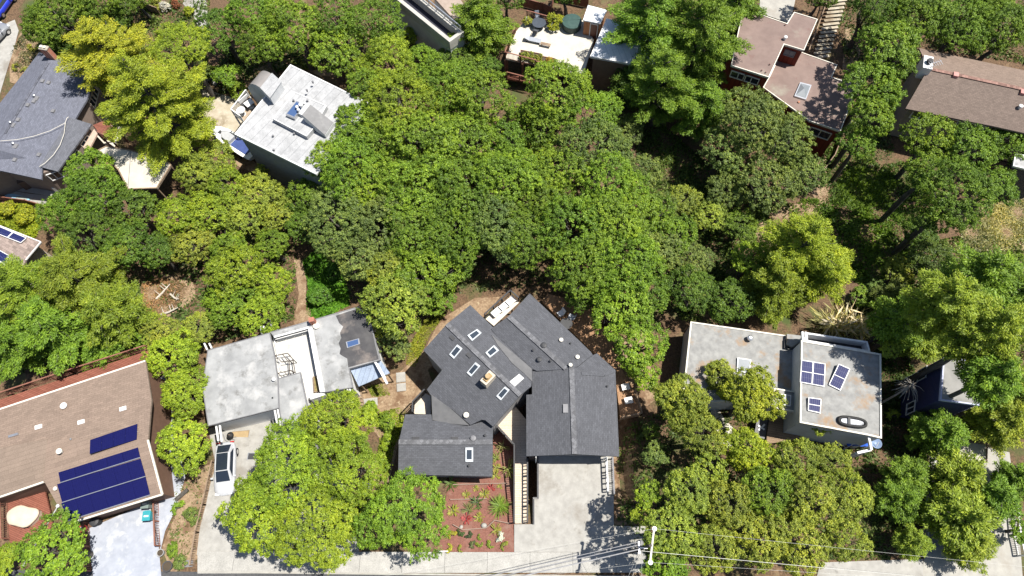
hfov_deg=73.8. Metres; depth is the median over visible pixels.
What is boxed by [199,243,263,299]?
leafy tree
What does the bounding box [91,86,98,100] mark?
window
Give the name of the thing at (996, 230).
dry grass
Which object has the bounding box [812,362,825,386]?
loose panel
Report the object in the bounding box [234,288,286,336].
leafy tree
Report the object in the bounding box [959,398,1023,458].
pine tree
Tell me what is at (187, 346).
leafy tree
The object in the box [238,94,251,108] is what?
patio bench
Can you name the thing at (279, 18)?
oak tree
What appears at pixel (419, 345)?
grass
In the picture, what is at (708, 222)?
oak tree
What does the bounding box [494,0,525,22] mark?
oak tree
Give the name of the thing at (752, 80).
window
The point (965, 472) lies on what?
pine tree
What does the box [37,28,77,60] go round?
pine tree
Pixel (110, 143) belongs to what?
path
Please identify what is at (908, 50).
oak tree
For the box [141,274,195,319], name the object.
clearing
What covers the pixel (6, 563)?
leafy tree
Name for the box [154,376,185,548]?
path
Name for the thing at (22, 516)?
covered tub
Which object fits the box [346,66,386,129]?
oak tree
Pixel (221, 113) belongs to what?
patio
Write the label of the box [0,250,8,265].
solar array
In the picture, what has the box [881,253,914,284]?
oak tree
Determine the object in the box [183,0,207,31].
path
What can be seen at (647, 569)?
oak tree
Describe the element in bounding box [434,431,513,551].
mulch bed
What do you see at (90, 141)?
wooden stairs
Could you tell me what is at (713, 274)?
undergrowth
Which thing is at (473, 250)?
oak tree
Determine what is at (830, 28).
garden steps
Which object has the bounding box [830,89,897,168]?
oak tree
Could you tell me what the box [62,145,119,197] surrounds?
oak tree
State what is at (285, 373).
flat roof house
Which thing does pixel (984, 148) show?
oak tree
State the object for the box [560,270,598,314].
oak tree
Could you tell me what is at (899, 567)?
pavement
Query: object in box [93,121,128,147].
deck
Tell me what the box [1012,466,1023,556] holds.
railing
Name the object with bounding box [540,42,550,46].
garden bench
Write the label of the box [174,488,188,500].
log
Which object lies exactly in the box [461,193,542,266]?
oak tree
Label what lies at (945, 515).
pine tree
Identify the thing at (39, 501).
deck
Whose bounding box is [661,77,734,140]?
pine tree
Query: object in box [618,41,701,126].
pine tree
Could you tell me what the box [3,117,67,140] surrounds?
cable
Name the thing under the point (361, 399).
wooden stairs
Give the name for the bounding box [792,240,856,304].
pine tree
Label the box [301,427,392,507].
leafy tree
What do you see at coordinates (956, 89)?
gable house
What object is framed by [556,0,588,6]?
fence
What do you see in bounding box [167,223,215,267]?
oak tree
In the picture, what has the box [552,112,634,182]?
oak tree
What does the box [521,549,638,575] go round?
power line
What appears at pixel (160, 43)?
leafy tree
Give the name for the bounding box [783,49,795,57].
window
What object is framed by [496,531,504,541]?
bush
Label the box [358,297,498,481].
dirt slope
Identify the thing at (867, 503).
oak tree
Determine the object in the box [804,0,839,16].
oak tree
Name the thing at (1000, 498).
pine tree
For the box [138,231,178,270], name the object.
oak tree
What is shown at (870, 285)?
oak tree
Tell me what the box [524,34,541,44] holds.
sun lounger
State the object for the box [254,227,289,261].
oak tree
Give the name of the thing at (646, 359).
oak tree
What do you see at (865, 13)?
oak tree
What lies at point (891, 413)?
shrub
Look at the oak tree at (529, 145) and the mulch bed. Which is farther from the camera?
the oak tree at (529, 145)
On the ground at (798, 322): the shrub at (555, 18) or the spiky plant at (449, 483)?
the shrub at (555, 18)
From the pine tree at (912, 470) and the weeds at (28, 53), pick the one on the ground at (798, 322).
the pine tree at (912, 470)
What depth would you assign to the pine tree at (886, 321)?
60.42 m
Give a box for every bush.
[446,543,452,553]
[448,531,456,539]
[457,529,464,536]
[465,531,472,537]
[469,541,475,548]
[475,542,483,547]
[486,540,493,548]
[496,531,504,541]
[500,541,507,550]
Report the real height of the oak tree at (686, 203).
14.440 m
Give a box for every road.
[6,570,448,575]
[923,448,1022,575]
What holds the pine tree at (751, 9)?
on the ground at (798, 322)
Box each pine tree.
[0,253,74,331]
[0,309,51,383]
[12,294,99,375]
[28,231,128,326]
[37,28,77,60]
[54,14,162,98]
[78,276,157,351]
[80,334,134,369]
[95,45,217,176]
[447,0,519,60]
[601,0,696,68]
[608,62,639,110]
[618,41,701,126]
[658,0,754,91]
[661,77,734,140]
[723,0,767,37]
[740,252,807,330]
[752,210,850,299]
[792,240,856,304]
[863,293,932,352]
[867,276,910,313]
[869,267,988,351]
[872,476,924,526]
[879,455,933,498]
[890,522,935,562]
[894,293,1023,389]
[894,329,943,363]
[905,407,972,462]
[916,485,1002,557]
[922,445,987,501]
[928,239,1023,321]
[940,521,1000,575]
[949,352,1023,412]
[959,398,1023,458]
[962,0,1016,31]
[964,363,1023,429]
[969,472,1023,524]
[988,458,1023,502]
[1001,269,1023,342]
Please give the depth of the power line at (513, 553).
49.06 m
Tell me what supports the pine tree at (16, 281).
on the ground at (798, 322)
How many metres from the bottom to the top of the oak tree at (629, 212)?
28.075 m
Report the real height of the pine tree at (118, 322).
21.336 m
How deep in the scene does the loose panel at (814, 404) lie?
58.76 m
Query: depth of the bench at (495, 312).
64.42 m
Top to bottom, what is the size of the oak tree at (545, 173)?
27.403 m
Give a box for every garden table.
[560,318,571,328]
[754,418,767,438]
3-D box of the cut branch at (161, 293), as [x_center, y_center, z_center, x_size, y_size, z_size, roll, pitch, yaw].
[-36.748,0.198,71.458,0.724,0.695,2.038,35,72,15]
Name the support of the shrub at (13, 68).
on the ground at (798, 322)
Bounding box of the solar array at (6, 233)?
[0,227,25,242]
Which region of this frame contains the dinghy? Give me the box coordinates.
[837,415,867,427]
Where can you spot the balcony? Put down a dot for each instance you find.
(423, 405)
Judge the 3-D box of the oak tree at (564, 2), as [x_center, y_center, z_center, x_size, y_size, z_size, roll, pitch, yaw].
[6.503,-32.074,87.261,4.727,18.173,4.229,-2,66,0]
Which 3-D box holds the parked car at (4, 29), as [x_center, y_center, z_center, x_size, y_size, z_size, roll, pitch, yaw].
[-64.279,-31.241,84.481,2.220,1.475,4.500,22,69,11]
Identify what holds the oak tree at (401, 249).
on the ground at (798, 322)
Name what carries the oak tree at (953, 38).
on the ground at (798, 322)
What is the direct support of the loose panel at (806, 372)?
on the flat roof house at (859, 394)
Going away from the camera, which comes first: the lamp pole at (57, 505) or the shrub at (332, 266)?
the lamp pole at (57, 505)
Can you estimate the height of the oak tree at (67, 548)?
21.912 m
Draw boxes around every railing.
[82,521,91,571]
[152,500,160,546]
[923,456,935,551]
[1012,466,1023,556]
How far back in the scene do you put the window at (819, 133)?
73.88 m
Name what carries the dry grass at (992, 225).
on the ground at (798, 322)
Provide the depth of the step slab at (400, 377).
67.07 m
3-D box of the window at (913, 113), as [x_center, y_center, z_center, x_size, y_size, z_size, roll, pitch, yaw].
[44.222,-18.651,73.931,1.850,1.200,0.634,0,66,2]
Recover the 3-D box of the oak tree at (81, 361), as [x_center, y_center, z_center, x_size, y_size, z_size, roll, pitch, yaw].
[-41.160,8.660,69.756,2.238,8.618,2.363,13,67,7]
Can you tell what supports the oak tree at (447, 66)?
on the ground at (798, 322)
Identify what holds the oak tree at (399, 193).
on the ground at (798, 322)
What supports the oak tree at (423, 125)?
on the ground at (798, 322)
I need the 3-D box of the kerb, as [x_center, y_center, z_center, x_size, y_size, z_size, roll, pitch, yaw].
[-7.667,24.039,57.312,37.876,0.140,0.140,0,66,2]
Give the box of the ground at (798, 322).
[0,0,1023,575]
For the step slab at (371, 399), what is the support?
on the ground at (798, 322)
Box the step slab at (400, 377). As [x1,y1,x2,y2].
[396,372,405,382]
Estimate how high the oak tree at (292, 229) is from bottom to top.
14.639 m
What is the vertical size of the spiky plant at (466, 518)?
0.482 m
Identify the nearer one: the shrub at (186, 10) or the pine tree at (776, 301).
the pine tree at (776, 301)
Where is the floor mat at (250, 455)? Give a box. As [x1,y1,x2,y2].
[247,453,257,459]
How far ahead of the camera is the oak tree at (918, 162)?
65.07 m
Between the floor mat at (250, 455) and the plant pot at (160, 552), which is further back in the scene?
the floor mat at (250, 455)
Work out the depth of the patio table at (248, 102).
75.43 m
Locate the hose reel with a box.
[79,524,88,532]
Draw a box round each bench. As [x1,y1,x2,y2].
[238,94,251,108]
[491,307,501,317]
[499,302,508,312]
[505,296,515,307]
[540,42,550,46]
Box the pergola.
[851,436,872,458]
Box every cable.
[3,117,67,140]
[39,128,64,166]
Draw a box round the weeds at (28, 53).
[11,31,41,78]
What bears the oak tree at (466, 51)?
on the ground at (798, 322)
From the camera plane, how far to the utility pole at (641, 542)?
48.83 m
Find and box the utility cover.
[184,560,192,566]
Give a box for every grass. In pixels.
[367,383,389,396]
[374,407,407,479]
[406,310,448,366]
[810,302,855,337]
[823,297,872,339]
[834,307,878,349]
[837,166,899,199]
[954,198,1023,251]
[955,199,1023,248]
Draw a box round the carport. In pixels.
[98,146,187,207]
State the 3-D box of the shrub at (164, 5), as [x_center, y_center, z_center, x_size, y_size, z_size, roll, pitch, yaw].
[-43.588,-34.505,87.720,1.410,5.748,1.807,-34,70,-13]
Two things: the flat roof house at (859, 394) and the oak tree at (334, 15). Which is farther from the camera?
the oak tree at (334, 15)
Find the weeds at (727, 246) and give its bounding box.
[673,201,820,323]
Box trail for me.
[293,260,310,324]
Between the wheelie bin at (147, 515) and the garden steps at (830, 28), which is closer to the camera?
the wheelie bin at (147, 515)
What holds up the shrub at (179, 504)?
on the ground at (798, 322)
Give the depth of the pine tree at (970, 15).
78.59 m
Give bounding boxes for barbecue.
[227,432,235,439]
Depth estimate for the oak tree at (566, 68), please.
71.17 m
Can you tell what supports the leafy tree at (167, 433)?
on the ground at (798, 322)
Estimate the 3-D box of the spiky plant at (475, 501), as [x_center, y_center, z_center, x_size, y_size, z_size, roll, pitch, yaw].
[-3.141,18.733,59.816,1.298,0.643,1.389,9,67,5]
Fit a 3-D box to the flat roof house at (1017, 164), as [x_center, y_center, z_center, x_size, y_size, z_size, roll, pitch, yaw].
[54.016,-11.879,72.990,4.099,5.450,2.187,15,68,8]
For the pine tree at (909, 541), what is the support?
on the ground at (798, 322)
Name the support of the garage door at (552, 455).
in the gable house at (488, 376)
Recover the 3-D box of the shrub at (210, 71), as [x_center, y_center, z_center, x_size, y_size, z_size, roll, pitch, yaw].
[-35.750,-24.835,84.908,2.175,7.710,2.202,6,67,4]
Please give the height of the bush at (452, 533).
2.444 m
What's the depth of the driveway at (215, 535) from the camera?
60.51 m
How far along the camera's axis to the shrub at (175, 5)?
85.72 m
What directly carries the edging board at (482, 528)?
on the ground at (798, 322)
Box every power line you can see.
[388,529,650,575]
[490,542,637,575]
[503,545,637,575]
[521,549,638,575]
[645,551,909,575]
[652,562,859,575]
[662,529,1022,566]
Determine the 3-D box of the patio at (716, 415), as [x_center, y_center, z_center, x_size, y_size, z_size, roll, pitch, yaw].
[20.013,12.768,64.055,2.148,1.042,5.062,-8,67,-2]
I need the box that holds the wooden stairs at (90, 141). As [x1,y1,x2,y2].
[83,129,104,158]
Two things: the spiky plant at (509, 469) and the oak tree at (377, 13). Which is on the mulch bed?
the spiky plant at (509, 469)
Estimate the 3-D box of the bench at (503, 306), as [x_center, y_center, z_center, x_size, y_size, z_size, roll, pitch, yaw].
[-0.806,1.851,64.839,0.950,0.490,0.620,-40,71,-15]
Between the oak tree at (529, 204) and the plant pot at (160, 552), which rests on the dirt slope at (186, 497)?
the plant pot at (160, 552)
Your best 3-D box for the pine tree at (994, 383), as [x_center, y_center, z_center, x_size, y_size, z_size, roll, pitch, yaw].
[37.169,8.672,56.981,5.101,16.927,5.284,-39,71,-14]
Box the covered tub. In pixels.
[6,505,41,527]
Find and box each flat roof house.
[202,306,393,441]
[235,64,378,210]
[583,5,659,92]
[676,321,881,448]
[720,12,857,156]
[900,359,978,420]
[954,441,987,461]
[986,154,1023,198]
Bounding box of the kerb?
[197,571,613,575]
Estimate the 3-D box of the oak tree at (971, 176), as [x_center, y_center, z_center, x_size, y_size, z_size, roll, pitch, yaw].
[40.716,-4.765,71.223,7.401,24.437,7.286,-39,71,-14]
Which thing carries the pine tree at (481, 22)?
on the ground at (798, 322)
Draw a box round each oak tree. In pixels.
[12,504,93,575]
[19,3,68,42]
[22,0,88,46]
[34,191,89,234]
[49,166,131,226]
[54,201,117,263]
[57,0,106,25]
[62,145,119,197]
[74,0,139,25]
[78,358,99,371]
[98,4,132,33]
[99,220,157,271]
[101,188,160,233]
[122,0,152,19]
[124,324,160,351]
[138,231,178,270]
[138,312,185,356]
[153,192,201,238]
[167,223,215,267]
[172,153,215,192]
[180,190,242,236]
[181,310,219,342]
[191,138,236,182]
[192,8,246,62]
[200,284,255,330]
[207,163,245,204]
[209,229,248,270]
[210,65,242,91]
[216,198,265,240]
[223,0,288,50]
[235,22,291,78]
[236,169,287,217]
[246,0,325,70]
[254,197,295,233]
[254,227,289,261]
[255,163,268,174]
[284,178,326,212]
[284,207,322,243]
[301,183,382,260]
[302,133,355,182]
[303,0,361,44]
[307,24,365,81]
[318,130,384,206]
[330,236,382,283]
[332,100,388,165]
[337,151,411,220]
[344,0,407,58]
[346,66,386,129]
[347,185,419,255]
[355,111,416,182]
[355,272,432,339]
[357,249,405,294]
[359,69,442,149]
[371,302,393,338]
[372,108,464,193]
[373,149,471,220]
[376,333,412,362]
[382,193,456,272]
[390,243,466,309]
[398,43,443,79]
[412,193,495,267]
[414,57,482,115]
[418,109,505,183]
[425,287,457,315]
[428,152,511,230]
[429,233,478,279]
[430,66,519,137]
[434,43,480,76]
[441,98,487,146]
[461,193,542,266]
[469,53,503,86]
[469,140,556,216]
[475,119,527,160]
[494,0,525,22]
[494,206,565,269]
[506,172,579,224]
[508,101,537,140]
[514,100,574,151]
[521,57,598,132]
[522,136,553,170]
[527,143,590,209]
[531,189,615,258]
[544,227,628,303]
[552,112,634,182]
[553,0,579,15]
[557,87,623,149]
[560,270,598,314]
[574,183,662,249]
[578,148,653,228]
[582,229,668,300]
[589,265,654,341]
[609,112,643,144]
[613,317,670,376]
[626,361,661,391]
[627,187,678,235]
[629,153,663,191]
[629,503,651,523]
[630,228,685,272]
[631,273,672,314]
[633,479,662,509]
[639,536,691,575]
[640,438,669,465]
[640,500,704,559]
[641,421,662,439]
[647,190,679,225]
[655,212,698,256]
[662,262,717,315]
[662,463,710,517]
[666,241,716,284]
[669,184,703,215]
[679,408,725,456]
[690,200,730,231]
[691,522,743,575]
[694,450,729,488]
[698,123,752,177]
[700,478,755,529]
[706,170,750,208]
[707,276,760,323]
[714,82,787,165]
[723,207,757,243]
[728,508,790,573]
[730,241,769,277]
[734,154,803,213]
[740,465,797,518]
[743,110,816,176]
[764,510,833,575]
[771,435,819,484]
[779,151,829,197]
[782,471,852,529]
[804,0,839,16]
[805,441,852,488]
[811,428,831,435]
[819,470,875,521]
[819,516,874,563]
[829,123,876,182]
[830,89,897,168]
[833,59,907,141]
[847,0,912,49]
[849,283,870,307]
[853,19,922,100]
[866,278,889,300]
[878,151,955,222]
[879,339,900,358]
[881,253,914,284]
[886,0,956,61]
[891,192,958,255]
[895,111,958,179]
[895,154,1002,249]
[901,215,939,249]
[903,236,958,276]
[918,0,998,53]
[924,119,999,195]
[968,0,1023,60]
[969,165,1021,206]
[980,128,1023,164]
[1003,252,1023,278]
[1005,517,1023,546]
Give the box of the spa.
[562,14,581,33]
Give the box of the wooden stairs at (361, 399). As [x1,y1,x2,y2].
[358,386,363,405]
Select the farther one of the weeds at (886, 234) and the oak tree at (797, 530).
the weeds at (886, 234)
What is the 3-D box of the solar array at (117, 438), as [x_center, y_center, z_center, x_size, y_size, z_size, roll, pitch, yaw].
[-34.170,12.941,58.578,3.969,0.418,1.430,-18,67,-6]
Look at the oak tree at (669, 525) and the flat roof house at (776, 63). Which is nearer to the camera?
the oak tree at (669, 525)
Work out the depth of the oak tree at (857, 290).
67.41 m
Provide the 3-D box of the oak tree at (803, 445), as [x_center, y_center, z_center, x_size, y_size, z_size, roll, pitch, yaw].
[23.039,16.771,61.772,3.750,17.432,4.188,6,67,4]
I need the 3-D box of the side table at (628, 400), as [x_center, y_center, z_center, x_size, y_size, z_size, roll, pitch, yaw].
[10.962,10.636,64.311,0.750,0.480,0.600,-11,67,-3]
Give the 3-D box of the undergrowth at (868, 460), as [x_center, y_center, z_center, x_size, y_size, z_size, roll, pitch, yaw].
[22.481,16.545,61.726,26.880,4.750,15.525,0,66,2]
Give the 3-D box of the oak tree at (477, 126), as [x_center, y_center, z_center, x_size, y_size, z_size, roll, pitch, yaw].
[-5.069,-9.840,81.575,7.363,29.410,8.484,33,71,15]
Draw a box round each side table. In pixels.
[621,383,629,390]
[624,396,632,403]
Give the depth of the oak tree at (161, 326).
66.03 m
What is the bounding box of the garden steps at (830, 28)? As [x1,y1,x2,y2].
[813,0,846,58]
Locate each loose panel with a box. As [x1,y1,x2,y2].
[799,360,812,384]
[807,397,821,413]
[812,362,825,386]
[828,364,849,390]
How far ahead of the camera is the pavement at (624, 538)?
58.09 m
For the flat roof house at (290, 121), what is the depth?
71.23 m
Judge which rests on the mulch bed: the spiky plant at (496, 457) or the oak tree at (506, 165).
the spiky plant at (496, 457)
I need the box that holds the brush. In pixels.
[140,277,187,314]
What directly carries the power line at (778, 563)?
attached to the utility pole at (641, 542)
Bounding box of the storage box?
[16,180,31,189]
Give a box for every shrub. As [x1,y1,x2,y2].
[0,199,17,217]
[11,63,18,70]
[12,203,34,225]
[26,43,37,50]
[149,0,160,9]
[159,1,170,11]
[165,540,177,558]
[170,500,185,515]
[171,0,180,8]
[172,553,187,570]
[181,506,200,526]
[183,6,194,16]
[205,65,220,79]
[227,79,245,99]
[308,285,334,305]
[326,261,341,282]
[358,399,380,423]
[377,411,395,433]
[379,433,394,451]
[402,26,417,46]
[518,51,533,70]
[521,15,532,24]
[529,53,543,63]
[546,12,563,30]
[886,407,900,419]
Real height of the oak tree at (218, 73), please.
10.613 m
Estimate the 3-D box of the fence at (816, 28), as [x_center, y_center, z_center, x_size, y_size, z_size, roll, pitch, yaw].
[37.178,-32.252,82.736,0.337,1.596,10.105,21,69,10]
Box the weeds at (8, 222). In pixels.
[0,203,40,237]
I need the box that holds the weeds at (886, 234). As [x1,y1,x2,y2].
[801,195,938,288]
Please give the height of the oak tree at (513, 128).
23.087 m
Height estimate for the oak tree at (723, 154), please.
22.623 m
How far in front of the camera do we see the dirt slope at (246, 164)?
78.43 m
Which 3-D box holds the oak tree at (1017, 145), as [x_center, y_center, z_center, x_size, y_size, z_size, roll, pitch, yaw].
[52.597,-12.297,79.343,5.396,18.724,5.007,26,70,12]
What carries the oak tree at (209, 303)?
on the ground at (798, 322)
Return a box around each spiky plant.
[439,476,460,491]
[447,504,459,515]
[461,502,477,513]
[461,512,472,523]
[462,489,471,498]
[470,495,482,509]
[473,512,483,522]
[479,489,488,497]
[487,484,495,491]
[488,524,500,536]
[491,470,500,478]
[493,451,503,464]
[493,464,501,471]
[495,437,509,451]
[496,458,513,479]
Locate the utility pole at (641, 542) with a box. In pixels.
[629,526,656,564]
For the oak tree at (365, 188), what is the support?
on the ground at (798, 322)
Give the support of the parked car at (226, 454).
on the driveway at (215, 535)
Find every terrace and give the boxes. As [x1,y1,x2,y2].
[230,89,255,125]
[504,10,593,96]
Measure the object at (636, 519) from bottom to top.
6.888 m
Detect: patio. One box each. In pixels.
[4,191,51,204]
[18,188,54,195]
[202,89,243,148]
[711,410,732,445]
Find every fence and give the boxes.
[0,196,42,205]
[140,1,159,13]
[189,460,214,565]
[521,0,550,13]
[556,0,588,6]
[807,0,826,53]
[825,137,841,167]
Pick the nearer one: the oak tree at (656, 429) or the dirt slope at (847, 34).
the oak tree at (656, 429)
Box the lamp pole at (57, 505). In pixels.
[23,504,59,565]
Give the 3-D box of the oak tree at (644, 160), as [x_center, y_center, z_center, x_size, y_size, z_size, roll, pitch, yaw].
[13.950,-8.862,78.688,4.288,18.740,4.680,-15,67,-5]
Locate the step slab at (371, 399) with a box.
[362,397,377,405]
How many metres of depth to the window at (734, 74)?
73.84 m
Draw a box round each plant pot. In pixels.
[156,549,164,556]
[162,561,172,571]
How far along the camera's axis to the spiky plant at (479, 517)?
59.06 m
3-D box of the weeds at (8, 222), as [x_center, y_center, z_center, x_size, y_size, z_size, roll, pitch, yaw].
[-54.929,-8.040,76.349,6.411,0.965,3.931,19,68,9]
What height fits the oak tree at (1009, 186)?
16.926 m
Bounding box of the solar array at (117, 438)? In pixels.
[90,424,137,453]
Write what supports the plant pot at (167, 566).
on the dirt slope at (186, 497)
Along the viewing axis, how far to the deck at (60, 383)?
64.61 m
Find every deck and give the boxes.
[0,345,155,407]
[0,492,53,543]
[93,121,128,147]
[484,290,518,325]
[496,407,527,523]
[506,71,534,83]
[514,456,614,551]
[542,294,642,422]
[766,417,801,443]
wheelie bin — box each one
[140,501,151,508]
[142,510,155,520]
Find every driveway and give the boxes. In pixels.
[0,20,18,91]
[88,507,160,575]
[197,419,358,551]
[760,0,794,21]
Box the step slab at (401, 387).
[397,383,405,391]
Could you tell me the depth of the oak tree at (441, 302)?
66.95 m
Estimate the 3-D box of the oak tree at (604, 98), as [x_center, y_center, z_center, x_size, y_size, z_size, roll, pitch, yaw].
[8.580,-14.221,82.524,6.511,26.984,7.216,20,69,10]
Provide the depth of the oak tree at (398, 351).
65.19 m
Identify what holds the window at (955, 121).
in the gable house at (956, 89)
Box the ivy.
[302,251,349,318]
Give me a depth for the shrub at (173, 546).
57.92 m
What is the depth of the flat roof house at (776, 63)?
74.39 m
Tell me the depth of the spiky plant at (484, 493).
60.26 m
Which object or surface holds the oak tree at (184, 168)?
on the ground at (798, 322)
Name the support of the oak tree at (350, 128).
on the ground at (798, 322)
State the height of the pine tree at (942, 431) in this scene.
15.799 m
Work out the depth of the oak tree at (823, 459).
55.08 m
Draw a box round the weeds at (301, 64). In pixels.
[275,56,316,71]
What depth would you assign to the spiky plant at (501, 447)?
62.96 m
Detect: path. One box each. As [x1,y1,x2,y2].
[97,107,120,146]
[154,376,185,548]
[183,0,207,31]
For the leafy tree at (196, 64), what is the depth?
79.06 m
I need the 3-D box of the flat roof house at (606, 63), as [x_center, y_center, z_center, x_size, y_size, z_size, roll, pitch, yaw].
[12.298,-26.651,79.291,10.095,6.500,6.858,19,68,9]
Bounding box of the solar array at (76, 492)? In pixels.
[57,447,149,520]
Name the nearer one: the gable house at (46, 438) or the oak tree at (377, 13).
the gable house at (46, 438)
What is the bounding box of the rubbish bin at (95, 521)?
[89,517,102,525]
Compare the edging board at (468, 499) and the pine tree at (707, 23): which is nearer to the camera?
the edging board at (468, 499)
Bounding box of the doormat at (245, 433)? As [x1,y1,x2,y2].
[232,430,249,436]
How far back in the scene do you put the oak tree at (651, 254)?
63.56 m
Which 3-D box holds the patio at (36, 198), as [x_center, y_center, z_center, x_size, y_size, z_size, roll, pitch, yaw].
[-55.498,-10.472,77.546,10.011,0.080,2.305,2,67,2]
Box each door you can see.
[552,455,597,456]
[589,23,597,37]
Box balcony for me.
[411,389,430,413]
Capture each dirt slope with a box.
[10,21,40,82]
[162,464,214,571]
[235,55,355,85]
[235,156,295,191]
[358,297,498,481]
[542,297,653,428]
[614,450,639,524]
[755,159,829,242]
[842,27,859,79]
[952,199,1023,249]
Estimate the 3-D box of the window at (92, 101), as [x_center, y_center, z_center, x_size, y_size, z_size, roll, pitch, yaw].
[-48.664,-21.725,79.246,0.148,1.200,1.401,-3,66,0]
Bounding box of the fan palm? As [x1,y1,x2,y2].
[488,493,512,519]
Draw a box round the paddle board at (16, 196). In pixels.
[5,194,29,200]
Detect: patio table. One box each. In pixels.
[236,106,245,115]
[243,99,254,108]
[532,17,545,28]
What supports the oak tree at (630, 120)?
on the ground at (798, 322)
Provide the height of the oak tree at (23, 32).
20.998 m
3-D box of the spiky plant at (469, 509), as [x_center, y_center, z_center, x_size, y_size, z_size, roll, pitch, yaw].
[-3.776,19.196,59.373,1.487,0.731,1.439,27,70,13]
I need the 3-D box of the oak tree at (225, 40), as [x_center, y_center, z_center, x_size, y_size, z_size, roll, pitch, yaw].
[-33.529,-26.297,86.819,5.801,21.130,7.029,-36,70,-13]
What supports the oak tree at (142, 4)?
on the ground at (798, 322)
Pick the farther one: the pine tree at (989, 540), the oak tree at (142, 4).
the oak tree at (142, 4)
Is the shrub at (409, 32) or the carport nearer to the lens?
the carport
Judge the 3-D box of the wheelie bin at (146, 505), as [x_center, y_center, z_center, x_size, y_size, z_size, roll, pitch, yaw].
[-31.961,18.947,59.910,0.680,1.091,0.883,-4,66,0]
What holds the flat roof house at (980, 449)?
on the ground at (798, 322)
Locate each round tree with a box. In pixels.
[650,372,712,434]
[704,358,735,392]
[715,362,787,424]
[718,422,776,473]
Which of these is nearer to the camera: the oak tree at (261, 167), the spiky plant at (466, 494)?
the spiky plant at (466, 494)
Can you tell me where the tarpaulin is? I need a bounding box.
[843,443,867,447]
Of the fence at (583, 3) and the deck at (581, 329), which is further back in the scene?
the fence at (583, 3)
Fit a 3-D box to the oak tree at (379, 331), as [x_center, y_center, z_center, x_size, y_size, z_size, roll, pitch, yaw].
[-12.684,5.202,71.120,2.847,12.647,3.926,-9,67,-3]
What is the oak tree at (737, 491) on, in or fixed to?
on the ground at (798, 322)
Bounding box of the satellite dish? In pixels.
[859,439,881,450]
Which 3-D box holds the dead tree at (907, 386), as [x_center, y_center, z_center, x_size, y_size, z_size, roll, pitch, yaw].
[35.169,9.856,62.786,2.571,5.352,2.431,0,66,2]
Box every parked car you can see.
[0,0,16,17]
[0,22,10,39]
[210,441,238,495]
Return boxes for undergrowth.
[1,194,298,379]
[29,0,209,53]
[215,45,354,98]
[302,215,546,315]
[616,410,923,560]
[632,120,724,208]
[654,169,777,319]
[820,141,922,209]
[834,0,1023,163]
[851,235,1023,358]
[873,339,926,478]
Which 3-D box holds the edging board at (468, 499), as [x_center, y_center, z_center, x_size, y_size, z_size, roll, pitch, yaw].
[-3.818,18.587,60.049,3.241,0.322,0.070,-1,66,1]
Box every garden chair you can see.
[557,307,565,316]
[568,314,576,320]
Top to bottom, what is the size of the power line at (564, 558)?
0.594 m
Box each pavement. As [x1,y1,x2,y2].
[197,551,645,572]
[614,526,645,551]
[817,559,922,575]
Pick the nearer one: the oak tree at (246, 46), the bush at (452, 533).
the bush at (452, 533)
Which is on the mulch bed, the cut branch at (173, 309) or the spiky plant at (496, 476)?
the spiky plant at (496, 476)
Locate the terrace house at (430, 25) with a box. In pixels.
[389,0,468,71]
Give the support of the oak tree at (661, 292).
on the ground at (798, 322)
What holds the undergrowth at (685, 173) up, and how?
on the ground at (798, 322)
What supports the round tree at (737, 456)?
on the ground at (798, 322)
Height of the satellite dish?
4.054 m
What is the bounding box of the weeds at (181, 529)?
[168,467,208,565]
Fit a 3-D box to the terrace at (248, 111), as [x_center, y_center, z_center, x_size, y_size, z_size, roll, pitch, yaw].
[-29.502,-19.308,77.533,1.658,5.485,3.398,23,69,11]
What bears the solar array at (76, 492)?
on the gable house at (46, 438)
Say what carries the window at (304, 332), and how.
in the flat roof house at (285, 373)
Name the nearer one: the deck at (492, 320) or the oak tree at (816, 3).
the deck at (492, 320)
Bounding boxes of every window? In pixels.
[46,171,63,180]
[80,135,88,148]
[89,94,96,108]
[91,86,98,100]
[270,322,281,370]
[275,330,308,341]
[729,70,745,81]
[742,74,759,85]
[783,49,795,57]
[808,126,831,140]
[905,400,915,415]
[908,112,925,119]
[916,365,926,381]
[939,118,958,124]
[967,123,986,130]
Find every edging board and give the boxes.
[450,498,486,499]
[453,483,506,484]
[453,520,510,529]
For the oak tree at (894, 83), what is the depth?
67.80 m
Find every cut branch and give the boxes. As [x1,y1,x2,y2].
[154,283,169,298]
[160,305,177,315]
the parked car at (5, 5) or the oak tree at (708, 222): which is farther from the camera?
the parked car at (5, 5)
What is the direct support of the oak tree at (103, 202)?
on the ground at (798, 322)
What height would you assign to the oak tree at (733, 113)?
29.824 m
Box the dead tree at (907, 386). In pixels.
[882,377,920,403]
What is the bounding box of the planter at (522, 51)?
[520,50,538,58]
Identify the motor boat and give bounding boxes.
[212,126,253,159]
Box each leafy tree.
[0,540,20,575]
[138,327,201,377]
[145,20,216,98]
[154,418,213,478]
[159,364,208,421]
[178,51,209,89]
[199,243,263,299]
[213,474,289,558]
[230,413,329,523]
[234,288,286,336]
[250,262,294,302]
[271,485,365,574]
[297,389,380,463]
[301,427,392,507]
[332,503,370,533]
[344,29,416,103]
[347,466,450,564]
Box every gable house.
[0,45,106,196]
[0,225,52,286]
[0,360,174,524]
[398,293,618,477]
[889,48,1023,160]
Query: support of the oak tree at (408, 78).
on the ground at (798, 322)
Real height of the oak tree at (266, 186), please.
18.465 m
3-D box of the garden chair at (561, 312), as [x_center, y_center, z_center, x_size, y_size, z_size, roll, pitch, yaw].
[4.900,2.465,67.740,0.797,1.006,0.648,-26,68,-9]
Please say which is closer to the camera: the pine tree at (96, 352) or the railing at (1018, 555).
the railing at (1018, 555)

